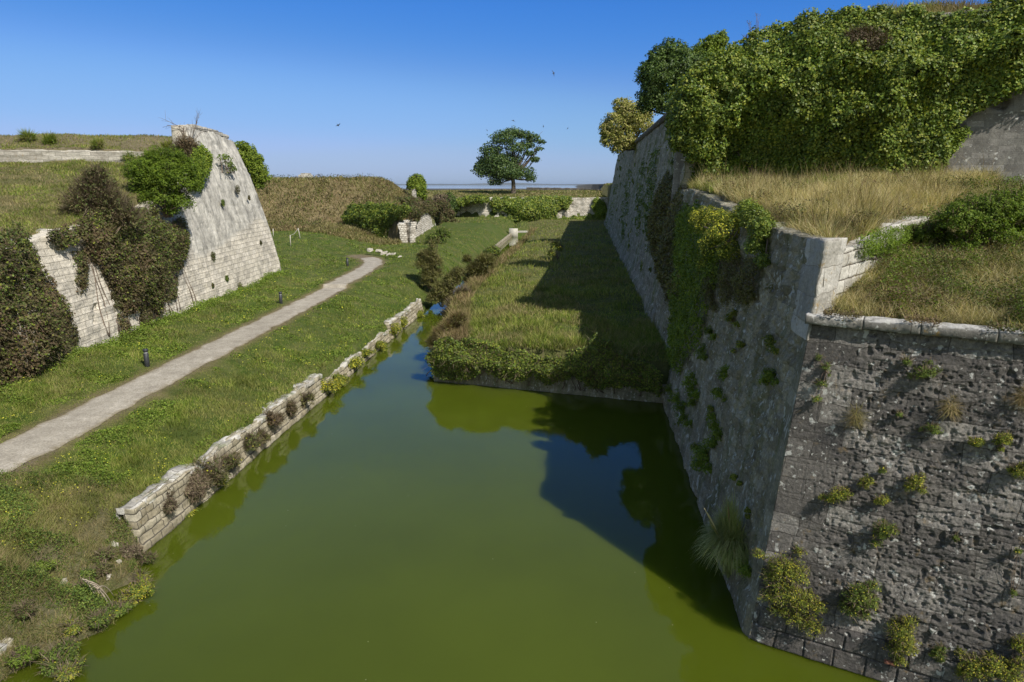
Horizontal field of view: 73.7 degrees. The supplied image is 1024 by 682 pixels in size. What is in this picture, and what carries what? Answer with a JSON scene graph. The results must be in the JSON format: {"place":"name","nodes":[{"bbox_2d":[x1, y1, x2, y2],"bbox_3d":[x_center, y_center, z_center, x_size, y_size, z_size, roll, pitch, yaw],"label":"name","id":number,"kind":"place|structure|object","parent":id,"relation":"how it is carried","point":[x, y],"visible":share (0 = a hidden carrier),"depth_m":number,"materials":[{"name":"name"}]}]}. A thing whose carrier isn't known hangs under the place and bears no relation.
{"place":"outdoors","nodes":[
{"label":"outdoors","id":0,"kind":"place"},
{"bbox_2d":[0,257,382,475],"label":"path","id":1,"kind":"structure","parent":0,"point":[43,438],"depth_m":28.71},
{"bbox_2d":[1,237,880,681],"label":"moat water","id":2,"kind":"structure","parent":0,"point":[395,513],"depth_m":19.60,"materials":[{"name":"green liquid"}]},
{"bbox_2d":[30,642,88,677],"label":"bank plant","id":3,"kind":"object","parent":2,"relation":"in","point":[48,663],"visible":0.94,"depth_m":15.04,"materials":[{"name":"green plant"}]},
{"bbox_2d":[40,635,86,656],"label":"bank plant","id":4,"kind":"object","parent":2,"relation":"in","point":[72,645],"visible":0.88,"depth_m":15.41,"materials":[{"name":"green plant"}]},
{"bbox_2d":[50,658,84,681],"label":"bank plant","id":5,"kind":"object","parent":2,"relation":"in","point":[67,669],"visible":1,"depth_m":14.72,"materials":[{"name":"green plant"}]},
{"bbox_2d":[654,189,1023,681],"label":"bastion","id":6,"kind":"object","parent":2,"relation":"in","point":[787,450],"visible":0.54,"depth_m":14.98,"materials":[{"name":"stone"}]},
{"bbox_2d":[665,199,730,375],"bbox_3d":[7.985,-2.508,31.592,1.581,7.916,14.504,1,13,6],"label":"ivy","id":7,"kind":"object","parent":6,"relation":"attached to","point":[680,313],"visible":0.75,"depth_m":30.02,"materials":[{"name":"green plant"}]},
{"bbox_2d":[690,432,717,473],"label":"wall plant","id":8,"kind":"object","parent":6,"relation":"attached to","point":[701,460],"depth_m":22.83,"materials":[{"name":"green plant"}]},
{"bbox_2d":[688,487,749,580],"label":"pampas grass","id":9,"kind":"object","parent":6,"relation":"on","point":[727,542],"depth_m":17.62,"materials":[{"name":"plant"}]},
{"bbox_2d":[691,249,775,311],"bbox_3d":[7.344,-2.027,23.157,1.791,2.936,9.386,2,13,7],"label":"scrub","id":10,"kind":"object","parent":6,"relation":"attached to","point":[738,292],"visible":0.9,"depth_m":21.84,"materials":[{"name":"green plant"}]},
{"bbox_2d":[736,198,778,268],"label":"ivy","id":11,"kind":"object","parent":6,"relation":"attached to","point":[758,221],"visible":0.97,"depth_m":19.73,"materials":[{"name":"green plant"}]},
{"bbox_2d":[753,544,832,638],"bbox_3d":[6.312,5.570,15.542,1.902,1.918,0.995,7,15,27],"label":"wall plant","id":12,"kind":"object","parent":6,"relation":"attached to","point":[786,575],"depth_m":15.41,"materials":[{"name":"green plant"}]},
{"bbox_2d":[811,352,831,402],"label":"wall plant","id":13,"kind":"object","parent":6,"relation":"attached to","point":[826,366],"depth_m":15.13,"materials":[{"name":"green plant"}]},
{"bbox_2d":[817,485,853,504],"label":"wall plant","id":14,"kind":"object","parent":6,"relation":"attached to","point":[837,495],"depth_m":14.98,"materials":[{"name":"green plant"}]},
{"bbox_2d":[837,577,881,622],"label":"wall plant","id":15,"kind":"object","parent":6,"relation":"attached to","point":[860,594],"depth_m":14.75,"materials":[{"name":"green plant"}]},
{"bbox_2d":[869,518,900,549],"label":"wall plant","id":16,"kind":"object","parent":6,"relation":"attached to","point":[883,530],"depth_m":14.57,"materials":[{"name":"green plant"}]},
{"bbox_2d":[855,219,926,261],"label":"ivy","id":17,"kind":"object","parent":6,"relation":"attached to","point":[875,246],"visible":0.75,"depth_m":17.76,"materials":[{"name":"green plant"}]},
{"bbox_2d":[880,610,922,666],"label":"wall plant","id":18,"kind":"object","parent":6,"relation":"attached to","point":[901,641],"depth_m":14.39,"materials":[{"name":"green plant"}]},
{"bbox_2d":[903,468,931,494],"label":"wall plant","id":19,"kind":"object","parent":6,"relation":"attached to","point":[916,480],"depth_m":14.27,"materials":[{"name":"green plant"}]},
{"bbox_2d":[823,307,1023,336],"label":"coping weeds","id":20,"kind":"object","parent":6,"relation":"on","point":[929,319],"visible":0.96,"depth_m":14.23,"materials":[{"name":"green plant"}]},
{"bbox_2d":[906,357,946,379],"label":"wall plant","id":21,"kind":"object","parent":6,"relation":"attached to","point":[926,373],"depth_m":14.12,"materials":[{"name":"green plant"}]},
{"bbox_2d":[951,645,1023,681],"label":"wall plant","id":22,"kind":"object","parent":6,"relation":"attached to","point":[997,665],"depth_m":13.64,"materials":[{"name":"green plant"}]},
{"bbox_2d":[434,227,536,343],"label":"channel margin grass","id":23,"kind":"structure","parent":0,"point":[464,298],"depth_m":53.22,"materials":[{"name":"green plant"}]},
{"bbox_2d":[398,185,576,188],"bbox_3d":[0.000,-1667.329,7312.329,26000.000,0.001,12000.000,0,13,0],"label":"sea","id":24,"kind":"structure","parent":0,"point":[484,186],"depth_m":3547.93,"materials":[{"name":"liquid"}]},
{"bbox_2d":[0,0,990,183],"label":"sky","id":25,"kind":"structure","parent":0,"point":[411,87],"materials":[{"name":"blue"}]},
{"bbox_2d":[0,0,1023,680],"bbox_3d":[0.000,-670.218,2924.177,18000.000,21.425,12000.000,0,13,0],"label":"ground","id":26,"kind":"structure","parent":0,"point":[496,232],"depth_m":40.77,"materials":[{"name":"green plant"}]},
{"bbox_2d":[2,637,47,671],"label":"bank plant","id":27,"kind":"object","parent":26,"relation":"on","point":[26,652],"visible":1,"depth_m":15.01,"materials":[{"name":"green plant"}]},
{"bbox_2d":[8,596,42,624],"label":"bank plant","id":28,"kind":"object","parent":26,"relation":"on","point":[25,608],"visible":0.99,"depth_m":15.75,"materials":[{"name":"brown plant"}]},
{"bbox_2d":[23,553,56,573],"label":"bank plant","id":29,"kind":"object","parent":26,"relation":"on","point":[44,564],"visible":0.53,"depth_m":17.22,"materials":[{"name":"green plant"}]},
{"bbox_2d":[0,338,121,393],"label":"foot weeds","id":30,"kind":"object","parent":26,"relation":"on","point":[72,353],"visible":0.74,"depth_m":31.24,"materials":[{"name":"green plant"}]},
{"bbox_2d":[55,613,87,640],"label":"bank plant","id":31,"kind":"object","parent":26,"relation":"on","point":[71,626],"visible":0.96,"depth_m":15.88,"materials":[{"name":"green plant"}]},
{"bbox_2d":[0,486,151,681],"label":"shore weeds","id":32,"kind":"object","parent":26,"relation":"on","point":[36,576],"visible":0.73,"depth_m":16.81,"materials":[{"name":"green plant"}]},
{"bbox_2d":[0,463,152,631],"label":"bank weeds","id":33,"kind":"object","parent":26,"relation":"on","point":[92,595],"visible":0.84,"depth_m":17.71,"materials":[{"name":"green plant"}]},
{"bbox_2d":[0,149,162,162],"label":"stone wall","id":34,"kind":"structure","parent":26,"relation":"on","point":[34,155],"depth_m":48.61,"materials":[{"name":"beige stone"}]},
{"bbox_2d":[0,468,170,677],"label":"bank grass","id":35,"kind":"structure","parent":26,"relation":"on","point":[12,558],"depth_m":18.02,"materials":[{"name":"green plant"}]},
{"bbox_2d":[70,564,103,593],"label":"bank plant","id":36,"kind":"object","parent":26,"relation":"on","point":[86,573],"visible":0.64,"depth_m":17.67,"materials":[{"name":"green plant"}]},
{"bbox_2d":[85,605,114,629],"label":"bank plant","id":37,"kind":"object","parent":26,"relation":"on","point":[100,618],"visible":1,"depth_m":16.18,"materials":[{"name":"green plant"}]},
{"bbox_2d":[88,544,116,577],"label":"bank plant","id":38,"kind":"object","parent":26,"relation":"on","point":[105,554],"visible":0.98,"depth_m":18.38,"materials":[{"name":"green plant"}]},
{"bbox_2d":[103,595,137,619],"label":"bank plant","id":39,"kind":"object","parent":26,"relation":"on","point":[123,607],"visible":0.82,"depth_m":16.95,"materials":[{"name":"green plant"}]},
{"bbox_2d":[118,541,146,560],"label":"bank plant","id":40,"kind":"object","parent":26,"relation":"on","point":[129,551],"visible":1,"depth_m":19.09,"materials":[{"name":"plant"}]},
{"bbox_2d":[114,577,156,606],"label":"bank plant","id":41,"kind":"object","parent":26,"relation":"on","point":[138,590],"visible":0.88,"depth_m":17.48,"materials":[{"name":"green plant"}]},
{"bbox_2d":[0,124,280,379],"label":"bastion","id":42,"kind":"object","parent":26,"relation":"on","point":[233,231],"visible":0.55,"depth_m":48.03,"materials":[{"name":"stone"}]},
{"bbox_2d":[0,220,75,387],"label":"bramble","id":43,"kind":"object","parent":42,"relation":"attached to","point":[12,285],"visible":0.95,"depth_m":28.41,"materials":[{"name":"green plant"}]},
{"bbox_2d":[57,299,79,352],"bbox_3d":[-20.622,-0.728,31.976,1.295,2.695,2.001,0,13,0],"label":"ivy strand","id":44,"kind":"object","parent":42,"relation":"attached to","point":[75,338],"visible":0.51,"depth_m":32.00,"materials":[{"name":"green plant"}]},
{"bbox_2d":[69,246,95,295],"bbox_3d":[-20.971,-3.552,33.542,1.216,2.821,2.299,-4,14,-19],"label":"ivy strand","id":45,"kind":"object","parent":42,"relation":"attached to","point":[80,255],"visible":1,"depth_m":33.50,"materials":[{"name":"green plant"}]},
{"bbox_2d":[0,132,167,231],"bbox_3d":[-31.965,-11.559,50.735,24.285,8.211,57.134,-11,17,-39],"label":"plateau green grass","id":46,"kind":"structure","parent":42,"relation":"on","point":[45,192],"depth_m":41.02,"materials":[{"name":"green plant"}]},
{"bbox_2d":[0,133,174,236],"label":"plateau grass","id":47,"kind":"structure","parent":42,"relation":"on","point":[21,171],"depth_m":42.59,"materials":[{"name":"green plant"}]},
{"bbox_2d":[54,158,149,232],"bbox_3d":[-21.923,-7.697,36.202,5.131,4.026,3.253,0,13,0],"label":"bramble","id":48,"kind":"object","parent":42,"relation":"on","point":[96,192],"visible":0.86,"depth_m":35.72,"materials":[{"name":"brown plant"}]},
{"bbox_2d":[108,278,130,335],"bbox_3d":[-20.636,-1.387,36.497,1.452,4.331,2.412,0,13,0],"label":"ivy strand","id":49,"kind":"object","parent":42,"relation":"attached to","point":[127,324],"visible":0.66,"depth_m":36.19,"materials":[{"name":"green plant"}]},
{"bbox_2d":[45,200,196,336],"bbox_3d":[-20.802,-4.361,38.576,2.920,7.261,13.878,0,13,0],"label":"bramble","id":50,"kind":"object","parent":42,"relation":"attached to","point":[158,244],"visible":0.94,"depth_m":37.13,"materials":[{"name":"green plant"}]},
{"bbox_2d":[190,143,213,190],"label":"ivy","id":51,"kind":"object","parent":42,"relation":"attached to","point":[201,154],"visible":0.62,"depth_m":48.34,"materials":[{"name":"green plant"}]},
{"bbox_2d":[234,140,274,189],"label":"ivy","id":52,"kind":"object","parent":42,"relation":"attached to","point":[258,171],"visible":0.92,"depth_m":61.49,"materials":[{"name":"green plant"}]},
{"bbox_2d":[120,144,204,217],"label":"evergreen bush","id":53,"kind":"object","parent":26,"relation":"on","point":[154,167],"visible":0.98,"depth_m":41.29,"materials":[{"name":"green plant"}]},
{"bbox_2d":[109,295,226,345],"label":"foot weeds","id":54,"kind":"object","parent":26,"relation":"on","point":[162,320],"visible":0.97,"depth_m":39.74,"materials":[{"name":"green plant"}]},
{"bbox_2d":[115,373,327,551],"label":"quay wall","id":55,"kind":"structure","parent":26,"relation":"on","point":[143,513],"depth_m":22.48,"materials":[{"name":"stone"}]},
{"bbox_2d":[184,478,210,502],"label":"quay shrub","id":56,"kind":"object","parent":55,"relation":"attached to","point":[194,491],"visible":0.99,"depth_m":22.30,"materials":[{"name":"brown plant"}]},
{"bbox_2d":[187,466,214,488],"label":"quay shrub","id":57,"kind":"object","parent":55,"relation":"on","point":[196,475],"visible":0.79,"depth_m":22.71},
{"bbox_2d":[187,453,231,487],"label":"quay shrub","id":58,"kind":"object","parent":55,"relation":"on","point":[214,471],"visible":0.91,"depth_m":23.29,"materials":[{"name":"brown plant"}]},
{"bbox_2d":[222,448,243,472],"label":"quay shrub","id":59,"kind":"object","parent":55,"relation":"on","point":[234,459],"visible":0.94,"depth_m":24.62,"materials":[{"name":"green plant"}]},
{"bbox_2d":[241,429,264,451],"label":"quay shrub","id":60,"kind":"object","parent":55,"relation":"on","point":[252,440],"visible":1,"depth_m":26.17,"materials":[{"name":"green plant"}]},
{"bbox_2d":[0,231,465,549],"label":"ground weeds","id":61,"kind":"object","parent":26,"relation":"on","point":[14,426],"visible":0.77,"depth_m":30.04,"materials":[{"name":"green plant"}]},
{"bbox_2d":[0,227,499,559],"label":"lawn grass","id":62,"kind":"structure","parent":26,"relation":"on","point":[146,450],"depth_m":28.50,"materials":[{"name":"green plant"}]},
{"bbox_2d":[217,269,289,299],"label":"foot weeds","id":63,"kind":"object","parent":26,"relation":"on","point":[256,284],"visible":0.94,"depth_m":53.35,"materials":[{"name":"green plant"}]},
{"bbox_2d":[254,175,411,244],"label":"grassy bank","id":64,"kind":"structure","parent":26,"relation":"on","point":[341,224],"depth_m":111.19,"materials":[{"name":"green plant"}]},
{"bbox_2d":[259,173,421,242],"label":"mound scrub","id":65,"kind":"object","parent":26,"relation":"on","point":[315,222],"visible":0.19,"depth_m":111.04,"materials":[{"name":"brown plant"}]},
{"bbox_2d":[322,330,390,393],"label":"quay wall","id":66,"kind":"structure","parent":26,"relation":"on","point":[343,368],"depth_m":40.39,"materials":[{"name":"stone"}]},
{"bbox_2d":[384,298,422,338],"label":"quay wall","id":67,"kind":"structure","parent":26,"relation":"on","point":[409,312],"depth_m":52.43,"materials":[{"name":"stone"}]},
{"bbox_2d":[397,213,435,242],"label":"mound wall","id":68,"kind":"structure","parent":26,"relation":"on","point":[410,231],"depth_m":92.86,"materials":[{"name":"beige stone"}]},
{"bbox_2d":[340,200,411,238],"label":"ivy","id":69,"kind":"object","parent":68,"relation":"attached to","point":[374,217],"visible":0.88,"depth_m":96.96,"materials":[{"name":"green plant"}]},
{"bbox_2d":[407,201,444,224],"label":"ivy","id":70,"kind":"object","parent":68,"relation":"attached to","point":[419,210],"visible":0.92,"depth_m":110.04,"materials":[{"name":"green plant"}]},
{"bbox_2d":[406,173,427,199],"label":"bush","id":71,"kind":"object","parent":26,"relation":"on","point":[417,181],"depth_m":126.93,"materials":[{"name":"green plant"}]},
{"bbox_2d":[412,236,443,288],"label":"conical shrub","id":72,"kind":"object","parent":26,"relation":"on","point":[430,271],"visible":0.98,"depth_m":62.62,"materials":[{"name":"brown plant"}]},
{"bbox_2d":[413,225,450,244],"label":"scrub","id":73,"kind":"object","parent":26,"relation":"on","point":[442,234],"visible":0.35,"depth_m":90.75,"materials":[{"name":"green plant"}]},
{"bbox_2d":[425,265,466,306],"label":"shrub","id":74,"kind":"object","parent":26,"relation":"on","point":[442,288],"visible":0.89,"depth_m":57.96,"materials":[{"name":"green plant"}]},
{"bbox_2d":[424,307,469,348],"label":"shrub","id":75,"kind":"object","parent":26,"relation":"on","point":[456,318],"visible":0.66,"depth_m":40.57,"materials":[{"name":"brown plant"}]},
{"bbox_2d":[453,194,490,210],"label":"scrub","id":76,"kind":"object","parent":26,"relation":"on","point":[463,201],"visible":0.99,"depth_m":161.63,"materials":[{"name":"green plant"}]},
{"bbox_2d":[461,250,497,283],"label":"shrub","id":77,"kind":"object","parent":26,"relation":"on","point":[480,263],"visible":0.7,"depth_m":65.57,"materials":[{"name":"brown plant"}]},
{"bbox_2d":[470,126,546,192],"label":"oak tree","id":78,"kind":"object","parent":26,"relation":"on","point":[494,164],"visible":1,"depth_m":181.98,"materials":[{"name":"green plant"}]},
{"bbox_2d":[406,183,611,197],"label":"field grass","id":79,"kind":"structure","parent":26,"relation":"on","point":[534,193],"depth_m":185.48,"materials":[{"name":"green plant"}]},
{"bbox_2d":[433,197,607,218],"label":"ditch wall","id":80,"kind":"structure","parent":26,"relation":"on","point":[582,206],"depth_m":165.29,"materials":[{"name":"beige stone"}]},
{"bbox_2d":[489,194,573,223],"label":"ivy","id":81,"kind":"object","parent":80,"relation":"attached to","point":[517,209],"visible":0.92,"depth_m":163.87,"materials":[{"name":"green plant"}]},
{"bbox_2d":[424,329,663,397],"bbox_3d":[1.481,0.939,34.736,13.590,3.849,1.970,4,14,18],"label":"hedge","id":82,"kind":"object","parent":26,"relation":"on","point":[447,357],"visible":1,"depth_m":34.59,"materials":[{"name":"green plant"}]},
{"bbox_2d":[434,369,667,402],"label":"retaining wall","id":83,"kind":"structure","parent":26,"relation":"on","point":[624,393],"depth_m":34.99,"materials":[{"name":"grey stone"}]},
{"bbox_2d":[598,96,654,153],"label":"yellow tree","id":84,"kind":"object","parent":26,"relation":"on","point":[627,118],"visible":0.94,"depth_m":90.00,"materials":[{"name":"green plant"}]},
{"bbox_2d":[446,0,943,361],"bbox_3d":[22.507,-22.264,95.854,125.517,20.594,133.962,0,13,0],"label":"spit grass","id":85,"kind":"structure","parent":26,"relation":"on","point":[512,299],"depth_m":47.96,"materials":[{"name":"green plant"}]},
{"bbox_2d":[685,29,728,58],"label":"tree","id":86,"kind":"object","parent":26,"relation":"on","point":[714,43],"visible":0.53,"depth_m":61.05,"materials":[{"name":"green plant"}]},
{"bbox_2d":[688,205,747,268],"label":"flowering bush","id":87,"kind":"object","parent":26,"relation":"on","point":[712,227],"visible":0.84,"depth_m":24.13,"materials":[{"name":"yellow plant"}]},
{"bbox_2d":[604,9,1023,320],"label":"rampart","id":88,"kind":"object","parent":26,"relation":"on","point":[999,128],"visible":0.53,"depth_m":43.91,"materials":[{"name":"grey stone"}]},
{"bbox_2d":[643,148,658,252],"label":"creeper","id":89,"kind":"object","parent":88,"relation":"attached to","point":[649,179],"visible":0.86,"depth_m":57.61,"materials":[{"name":"green plant"}]},
{"bbox_2d":[644,170,688,303],"bbox_3d":[8.918,-6.701,40.652,2.482,7.519,20.339,2,13,9],"label":"ivy","id":90,"kind":"object","parent":88,"relation":"attached to","point":[660,236],"visible":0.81,"depth_m":38.87,"materials":[{"name":"green plant"}]},
{"bbox_2d":[632,37,711,115],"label":"round tree","id":91,"kind":"object","parent":88,"relation":"on","point":[664,65],"visible":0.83,"depth_m":57.52,"materials":[{"name":"green plant"}]},
{"bbox_2d":[664,41,767,177],"bbox_3d":[11.337,-12.470,37.636,5.832,7.586,3.855,0,13,0],"label":"ivy","id":92,"kind":"object","parent":88,"relation":"attached to","point":[706,92],"visible":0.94,"depth_m":36.69,"materials":[{"name":"green plant"}]},
{"bbox_2d":[688,151,749,182],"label":"ivy","id":93,"kind":"object","parent":88,"relation":"attached to","point":[737,161],"visible":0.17,"depth_m":38.01,"materials":[{"name":"green plant"}]},
{"bbox_2d":[664,0,1023,179],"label":"ivy","id":94,"kind":"object","parent":88,"relation":"attached to","point":[918,41],"visible":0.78,"depth_m":33.48,"materials":[{"name":"green plant"}]},
{"bbox_2d":[838,21,897,60],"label":"dead ivy","id":95,"kind":"object","parent":94,"relation":"attached to","point":[855,34],"visible":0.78,"depth_m":33.41,"materials":[{"name":"brown plant"}]},
{"bbox_2d":[792,0,994,32],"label":"rampart grass","id":96,"kind":"structure","parent":88,"relation":"on","point":[959,5],"depth_m":35.52,"materials":[{"name":"green plant"}]},
{"bbox_2d":[684,144,1009,240],"bbox_3d":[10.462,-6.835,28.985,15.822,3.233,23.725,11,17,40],"label":"dry grass","id":97,"kind":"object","parent":26,"relation":"on","point":[923,179],"visible":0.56,"depth_m":24.30,"materials":[{"name":"beige plant"}]},
{"bbox_2d":[687,174,1023,328],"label":"grass","id":98,"kind":"structure","parent":26,"relation":"on","point":[852,298],"depth_m":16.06,"materials":[{"name":"plant"}]},
{"bbox_2d":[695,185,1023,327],"bbox_3d":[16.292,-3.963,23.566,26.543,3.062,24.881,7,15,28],"label":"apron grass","id":99,"kind":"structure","parent":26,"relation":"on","point":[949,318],"depth_m":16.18,"materials":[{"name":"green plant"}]},
{"bbox_2d":[905,219,953,248],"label":"ledge shrub","id":100,"kind":"object","parent":26,"relation":"on","point":[921,232],"visible":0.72,"depth_m":19.56,"materials":[{"name":"green plant"}]},
{"bbox_2d":[905,125,972,173],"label":"ivy","id":101,"kind":"object","parent":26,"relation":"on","point":[958,138],"visible":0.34,"depth_m":33.19,"materials":[{"name":"green plant"}]},
{"bbox_2d":[931,183,1023,250],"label":"ledge shrub","id":102,"kind":"object","parent":26,"relation":"on","point":[1005,211],"visible":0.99,"depth_m":18.69,"materials":[{"name":"green plant"}]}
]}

